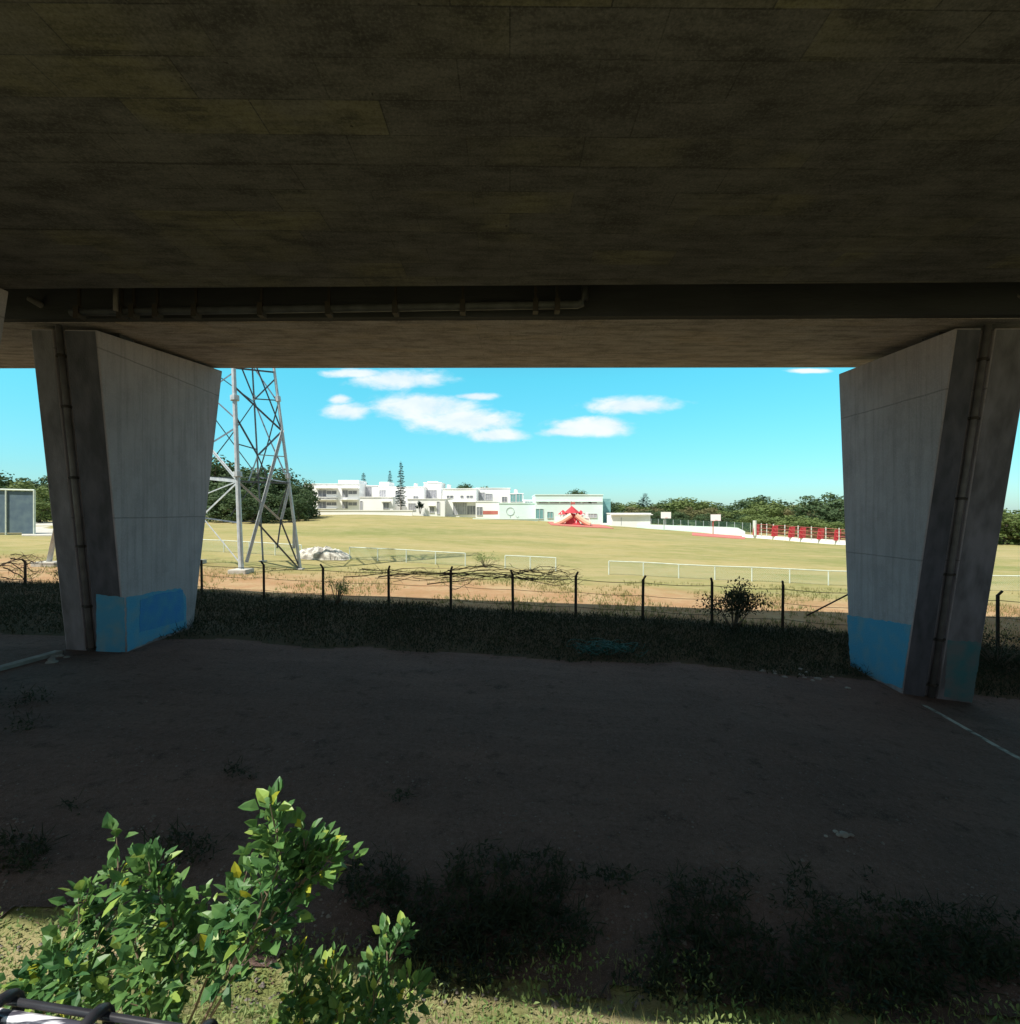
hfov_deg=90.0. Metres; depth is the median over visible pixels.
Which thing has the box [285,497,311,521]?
broadleaf tree
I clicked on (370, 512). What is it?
boundary wall
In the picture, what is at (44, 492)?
broadleaf tree
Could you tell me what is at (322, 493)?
window
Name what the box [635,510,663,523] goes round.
broadleaf tree
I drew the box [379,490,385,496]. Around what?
window
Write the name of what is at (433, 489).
school building
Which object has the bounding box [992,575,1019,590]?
field fence
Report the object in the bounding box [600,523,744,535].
boundary wall
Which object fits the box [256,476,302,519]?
broadleaf tree
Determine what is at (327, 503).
window
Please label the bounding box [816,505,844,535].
broadleaf tree
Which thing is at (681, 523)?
fence
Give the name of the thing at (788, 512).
broadleaf tree
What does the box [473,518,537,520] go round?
boundary wall
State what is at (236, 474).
steel tower
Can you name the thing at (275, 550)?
field fence
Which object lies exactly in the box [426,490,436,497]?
window
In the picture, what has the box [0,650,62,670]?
concrete kerb
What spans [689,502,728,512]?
broadleaf tree
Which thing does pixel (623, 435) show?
sky
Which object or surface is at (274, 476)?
broadleaf tree
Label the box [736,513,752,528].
broadleaf tree
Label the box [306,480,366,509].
school building
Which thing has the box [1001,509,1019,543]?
broadleaf tree
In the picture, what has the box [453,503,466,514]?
window
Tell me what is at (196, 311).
service pipe
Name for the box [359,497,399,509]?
school building
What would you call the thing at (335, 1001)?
leafy shrub
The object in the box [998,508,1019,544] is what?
broadleaf tree
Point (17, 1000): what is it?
handrail
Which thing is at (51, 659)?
rubble pile
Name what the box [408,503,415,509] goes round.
window
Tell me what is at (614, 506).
broadleaf tree
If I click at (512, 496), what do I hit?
window
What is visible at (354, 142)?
viaduct deck
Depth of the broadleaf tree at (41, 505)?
88.50 m
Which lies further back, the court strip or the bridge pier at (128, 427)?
the court strip
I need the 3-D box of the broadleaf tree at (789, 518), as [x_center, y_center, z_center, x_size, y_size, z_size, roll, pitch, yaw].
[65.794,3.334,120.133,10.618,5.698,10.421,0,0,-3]
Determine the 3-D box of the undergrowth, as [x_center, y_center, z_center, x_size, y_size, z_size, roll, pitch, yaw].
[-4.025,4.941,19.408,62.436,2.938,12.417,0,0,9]
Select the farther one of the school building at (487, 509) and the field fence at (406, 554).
the school building at (487, 509)
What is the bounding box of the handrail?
[0,988,217,1023]
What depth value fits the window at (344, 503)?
121.96 m
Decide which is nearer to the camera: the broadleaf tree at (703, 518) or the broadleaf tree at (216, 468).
the broadleaf tree at (216, 468)
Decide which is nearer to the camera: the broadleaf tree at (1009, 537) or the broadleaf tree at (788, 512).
the broadleaf tree at (1009, 537)
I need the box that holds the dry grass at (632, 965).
[0,911,1018,1023]
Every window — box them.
[318,490,325,496]
[318,501,325,507]
[326,491,336,493]
[326,502,336,505]
[342,490,347,496]
[342,501,347,508]
[348,502,356,505]
[365,487,371,496]
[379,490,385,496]
[383,503,388,508]
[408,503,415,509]
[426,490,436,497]
[429,507,433,512]
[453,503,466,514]
[467,506,475,514]
[479,492,484,499]
[486,494,491,499]
[510,494,515,501]
[516,494,521,501]
[536,509,543,518]
[547,512,552,517]
[588,513,596,517]
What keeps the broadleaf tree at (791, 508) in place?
on the ground at (588, 552)
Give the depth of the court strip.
92.75 m
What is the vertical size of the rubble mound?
1.127 m
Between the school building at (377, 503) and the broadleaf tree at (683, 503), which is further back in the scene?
the broadleaf tree at (683, 503)
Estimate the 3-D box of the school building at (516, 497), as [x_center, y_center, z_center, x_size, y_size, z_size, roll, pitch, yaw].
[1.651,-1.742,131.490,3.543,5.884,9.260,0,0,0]
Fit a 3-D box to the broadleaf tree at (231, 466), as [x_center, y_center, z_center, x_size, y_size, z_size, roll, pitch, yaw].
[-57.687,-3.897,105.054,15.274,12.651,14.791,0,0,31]
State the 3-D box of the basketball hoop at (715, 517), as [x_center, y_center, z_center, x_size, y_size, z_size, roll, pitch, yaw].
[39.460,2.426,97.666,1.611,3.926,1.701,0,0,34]
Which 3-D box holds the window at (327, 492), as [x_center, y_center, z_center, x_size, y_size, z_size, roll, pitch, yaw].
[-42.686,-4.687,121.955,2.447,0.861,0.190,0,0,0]
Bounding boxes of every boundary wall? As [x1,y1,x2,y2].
[318,510,412,515]
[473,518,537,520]
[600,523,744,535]
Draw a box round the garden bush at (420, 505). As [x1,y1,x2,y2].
[416,501,423,513]
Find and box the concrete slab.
[22,522,52,535]
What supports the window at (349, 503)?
in the school building at (343, 494)
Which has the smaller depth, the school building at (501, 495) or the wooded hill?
the school building at (501, 495)
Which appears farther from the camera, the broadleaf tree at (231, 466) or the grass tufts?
the broadleaf tree at (231, 466)
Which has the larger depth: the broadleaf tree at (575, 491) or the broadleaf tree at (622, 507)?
the broadleaf tree at (622, 507)
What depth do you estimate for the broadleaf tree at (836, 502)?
128.92 m
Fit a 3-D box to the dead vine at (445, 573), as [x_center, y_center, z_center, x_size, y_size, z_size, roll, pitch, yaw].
[-2.422,3.108,24.565,12.372,1.660,1.381,0,0,8]
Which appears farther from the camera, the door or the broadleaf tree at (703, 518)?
the broadleaf tree at (703, 518)
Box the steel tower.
[200,368,304,573]
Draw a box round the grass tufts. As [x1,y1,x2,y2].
[0,554,1019,646]
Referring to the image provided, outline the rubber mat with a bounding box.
[548,522,613,528]
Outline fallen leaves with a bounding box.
[2,659,1019,1012]
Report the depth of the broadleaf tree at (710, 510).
161.81 m
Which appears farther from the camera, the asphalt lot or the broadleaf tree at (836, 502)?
the broadleaf tree at (836, 502)
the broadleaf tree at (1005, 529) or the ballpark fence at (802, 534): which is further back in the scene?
the broadleaf tree at (1005, 529)
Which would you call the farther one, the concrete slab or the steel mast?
the concrete slab
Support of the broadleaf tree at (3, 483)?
on the ground at (588, 552)
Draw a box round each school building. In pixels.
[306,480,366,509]
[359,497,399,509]
[365,485,379,496]
[379,482,426,509]
[408,499,446,516]
[423,481,445,498]
[442,488,478,516]
[475,501,499,517]
[477,488,509,502]
[499,503,534,517]
[510,493,523,502]
[522,500,532,502]
[532,494,610,523]
[606,513,652,527]
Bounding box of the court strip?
[692,532,744,538]
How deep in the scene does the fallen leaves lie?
6.32 m
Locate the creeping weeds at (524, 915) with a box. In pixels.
[0,683,1019,1023]
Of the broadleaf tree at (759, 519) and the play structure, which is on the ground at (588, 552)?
the broadleaf tree at (759, 519)
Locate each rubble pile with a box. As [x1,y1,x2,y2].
[45,654,69,663]
[760,668,850,688]
[824,830,854,837]
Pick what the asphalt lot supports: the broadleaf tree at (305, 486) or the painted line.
the painted line
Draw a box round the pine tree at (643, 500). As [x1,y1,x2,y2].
[636,495,652,507]
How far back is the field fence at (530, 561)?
40.69 m
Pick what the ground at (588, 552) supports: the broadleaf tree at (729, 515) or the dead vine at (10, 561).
the broadleaf tree at (729, 515)
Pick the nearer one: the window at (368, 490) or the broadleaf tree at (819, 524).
the broadleaf tree at (819, 524)
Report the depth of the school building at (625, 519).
106.00 m
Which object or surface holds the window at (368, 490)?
in the school building at (371, 490)
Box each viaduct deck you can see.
[0,0,1019,288]
[0,282,1019,367]
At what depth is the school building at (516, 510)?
112.00 m
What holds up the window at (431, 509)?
in the school building at (435, 507)
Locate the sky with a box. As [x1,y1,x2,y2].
[0,368,1019,513]
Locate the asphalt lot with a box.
[0,633,1019,1023]
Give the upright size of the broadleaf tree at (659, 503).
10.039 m
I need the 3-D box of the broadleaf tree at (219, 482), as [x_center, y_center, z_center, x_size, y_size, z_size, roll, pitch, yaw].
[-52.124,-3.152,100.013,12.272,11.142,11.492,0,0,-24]
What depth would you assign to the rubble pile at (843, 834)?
8.26 m
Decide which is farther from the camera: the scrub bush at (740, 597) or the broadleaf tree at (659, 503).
the broadleaf tree at (659, 503)
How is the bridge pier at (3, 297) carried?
on the ground at (588, 552)
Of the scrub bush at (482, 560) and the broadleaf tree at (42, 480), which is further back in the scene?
the broadleaf tree at (42, 480)
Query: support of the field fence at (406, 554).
on the ground at (588, 552)
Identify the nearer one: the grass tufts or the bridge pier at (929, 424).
the bridge pier at (929, 424)
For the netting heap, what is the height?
0.304 m
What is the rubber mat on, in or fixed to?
on the ground at (588, 552)
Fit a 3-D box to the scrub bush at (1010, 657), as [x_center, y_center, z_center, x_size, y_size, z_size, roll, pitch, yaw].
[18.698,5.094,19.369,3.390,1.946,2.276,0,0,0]
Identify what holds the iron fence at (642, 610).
on the ground at (588, 552)
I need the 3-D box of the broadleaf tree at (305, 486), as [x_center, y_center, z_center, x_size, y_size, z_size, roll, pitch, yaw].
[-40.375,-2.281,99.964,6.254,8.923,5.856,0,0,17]
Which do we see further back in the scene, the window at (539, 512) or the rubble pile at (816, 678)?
the window at (539, 512)
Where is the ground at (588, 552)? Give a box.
[0,514,1019,1023]
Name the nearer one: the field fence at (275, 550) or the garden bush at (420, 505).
the field fence at (275, 550)
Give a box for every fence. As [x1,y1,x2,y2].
[0,558,1019,645]
[202,539,301,554]
[349,547,465,565]
[505,555,555,570]
[608,561,846,584]
[651,519,750,534]
[742,520,845,544]
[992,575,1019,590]
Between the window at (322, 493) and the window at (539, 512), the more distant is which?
the window at (322, 493)
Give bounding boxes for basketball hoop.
[661,512,670,519]
[711,514,720,533]
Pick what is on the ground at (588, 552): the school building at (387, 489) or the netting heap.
the school building at (387, 489)
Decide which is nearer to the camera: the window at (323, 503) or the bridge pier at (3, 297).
the bridge pier at (3, 297)
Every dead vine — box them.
[0,553,45,584]
[343,560,588,590]
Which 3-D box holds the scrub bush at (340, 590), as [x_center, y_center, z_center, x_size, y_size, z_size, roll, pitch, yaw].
[-8.499,3.924,25.505,1.512,1.665,1.248,0,0,0]
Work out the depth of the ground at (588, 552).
30.68 m
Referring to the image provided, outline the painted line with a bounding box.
[921,704,1019,759]
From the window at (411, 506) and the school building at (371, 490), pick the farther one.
the school building at (371, 490)
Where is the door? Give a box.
[437,501,439,513]
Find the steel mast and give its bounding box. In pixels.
[31,532,56,566]
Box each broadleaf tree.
[0,470,18,487]
[6,480,51,518]
[10,475,50,517]
[36,495,51,522]
[205,485,249,522]
[206,455,246,518]
[208,463,255,504]
[210,469,256,518]
[218,487,285,522]
[221,465,302,518]
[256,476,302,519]
[270,484,319,518]
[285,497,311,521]
[293,478,320,518]
[456,482,471,487]
[565,488,586,493]
[611,501,619,512]
[612,502,649,512]
[624,506,667,517]
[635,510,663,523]
[650,498,680,511]
[658,497,724,514]
[660,512,690,525]
[673,507,724,522]
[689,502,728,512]
[690,513,731,526]
[701,510,733,523]
[724,495,788,526]
[733,500,792,527]
[734,513,786,532]
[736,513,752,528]
[763,514,812,534]
[764,503,815,530]
[781,503,840,515]
[785,517,844,537]
[788,492,844,536]
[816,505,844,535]
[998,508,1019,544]
[1000,515,1019,542]
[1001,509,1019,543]
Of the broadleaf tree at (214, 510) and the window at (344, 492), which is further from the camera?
the window at (344, 492)
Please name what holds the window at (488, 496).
in the school building at (501, 495)
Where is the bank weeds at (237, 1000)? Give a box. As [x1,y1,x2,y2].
[0,906,1019,1023]
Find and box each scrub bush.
[323,576,350,604]
[471,551,499,567]
[692,576,778,629]
[980,623,1019,667]
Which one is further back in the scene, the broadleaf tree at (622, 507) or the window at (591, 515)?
the broadleaf tree at (622, 507)
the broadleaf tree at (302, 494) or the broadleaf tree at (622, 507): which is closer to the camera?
the broadleaf tree at (302, 494)
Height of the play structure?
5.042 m
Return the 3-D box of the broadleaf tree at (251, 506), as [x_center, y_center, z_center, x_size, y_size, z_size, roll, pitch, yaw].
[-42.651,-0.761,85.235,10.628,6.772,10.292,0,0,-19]
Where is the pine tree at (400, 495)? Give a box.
[395,463,406,509]
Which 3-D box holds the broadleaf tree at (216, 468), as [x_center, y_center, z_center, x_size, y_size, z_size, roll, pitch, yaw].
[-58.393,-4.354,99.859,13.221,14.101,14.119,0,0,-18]
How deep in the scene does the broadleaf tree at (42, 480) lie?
116.33 m
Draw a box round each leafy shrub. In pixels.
[0,776,368,1023]
[265,910,434,1023]
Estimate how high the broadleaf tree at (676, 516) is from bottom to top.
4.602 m
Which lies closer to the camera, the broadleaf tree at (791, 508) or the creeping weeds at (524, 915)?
the creeping weeds at (524, 915)
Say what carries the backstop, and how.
on the ground at (588, 552)
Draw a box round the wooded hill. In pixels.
[207,511,738,527]
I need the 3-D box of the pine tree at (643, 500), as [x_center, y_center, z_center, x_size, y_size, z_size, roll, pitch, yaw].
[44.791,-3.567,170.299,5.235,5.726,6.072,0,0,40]
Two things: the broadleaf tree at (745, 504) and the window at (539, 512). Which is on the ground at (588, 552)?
the broadleaf tree at (745, 504)
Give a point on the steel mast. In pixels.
(49, 562)
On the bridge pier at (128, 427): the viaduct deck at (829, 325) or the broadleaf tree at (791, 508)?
the viaduct deck at (829, 325)
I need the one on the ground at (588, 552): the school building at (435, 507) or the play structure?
the school building at (435, 507)
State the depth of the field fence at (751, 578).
38.27 m
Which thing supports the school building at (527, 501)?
on the ground at (588, 552)
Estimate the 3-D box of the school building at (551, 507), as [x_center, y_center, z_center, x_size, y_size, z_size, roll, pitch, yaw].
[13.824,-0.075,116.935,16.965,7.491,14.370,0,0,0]
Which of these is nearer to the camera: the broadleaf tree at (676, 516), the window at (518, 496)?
the window at (518, 496)
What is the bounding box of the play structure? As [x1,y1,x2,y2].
[553,502,590,525]
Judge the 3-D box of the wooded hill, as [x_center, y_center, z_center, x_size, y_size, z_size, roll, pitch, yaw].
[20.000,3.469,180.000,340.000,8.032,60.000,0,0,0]
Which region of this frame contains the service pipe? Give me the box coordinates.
[68,285,589,320]
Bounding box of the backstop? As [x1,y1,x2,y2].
[0,489,35,534]
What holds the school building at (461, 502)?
on the ground at (588, 552)
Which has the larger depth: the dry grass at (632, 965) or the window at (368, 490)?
the window at (368, 490)
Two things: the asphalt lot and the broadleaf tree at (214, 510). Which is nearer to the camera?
the asphalt lot
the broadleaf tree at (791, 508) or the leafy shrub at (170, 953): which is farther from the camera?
the broadleaf tree at (791, 508)
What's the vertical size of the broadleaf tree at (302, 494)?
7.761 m
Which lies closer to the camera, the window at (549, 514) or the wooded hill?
the window at (549, 514)
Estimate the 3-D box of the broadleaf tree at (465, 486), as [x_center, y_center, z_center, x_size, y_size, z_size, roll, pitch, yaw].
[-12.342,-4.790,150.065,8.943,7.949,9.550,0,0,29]
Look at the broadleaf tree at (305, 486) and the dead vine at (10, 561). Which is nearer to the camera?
the dead vine at (10, 561)
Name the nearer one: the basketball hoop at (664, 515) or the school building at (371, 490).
the basketball hoop at (664, 515)
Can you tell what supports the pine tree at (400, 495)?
on the ground at (588, 552)
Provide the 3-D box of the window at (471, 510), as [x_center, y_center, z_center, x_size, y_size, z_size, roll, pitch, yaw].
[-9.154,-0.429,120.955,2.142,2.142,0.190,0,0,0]
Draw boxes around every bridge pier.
[0,288,7,342]
[27,295,221,651]
[839,294,1019,702]
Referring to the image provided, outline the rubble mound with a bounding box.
[296,546,351,559]
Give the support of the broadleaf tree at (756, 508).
on the ground at (588, 552)
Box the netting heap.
[566,638,647,656]
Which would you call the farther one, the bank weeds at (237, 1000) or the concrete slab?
the concrete slab
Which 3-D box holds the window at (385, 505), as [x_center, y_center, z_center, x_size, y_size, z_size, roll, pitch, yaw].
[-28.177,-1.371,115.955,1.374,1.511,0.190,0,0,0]
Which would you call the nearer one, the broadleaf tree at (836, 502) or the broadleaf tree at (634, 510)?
the broadleaf tree at (836, 502)
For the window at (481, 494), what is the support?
in the school building at (501, 495)
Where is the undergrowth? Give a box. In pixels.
[0,578,1019,698]

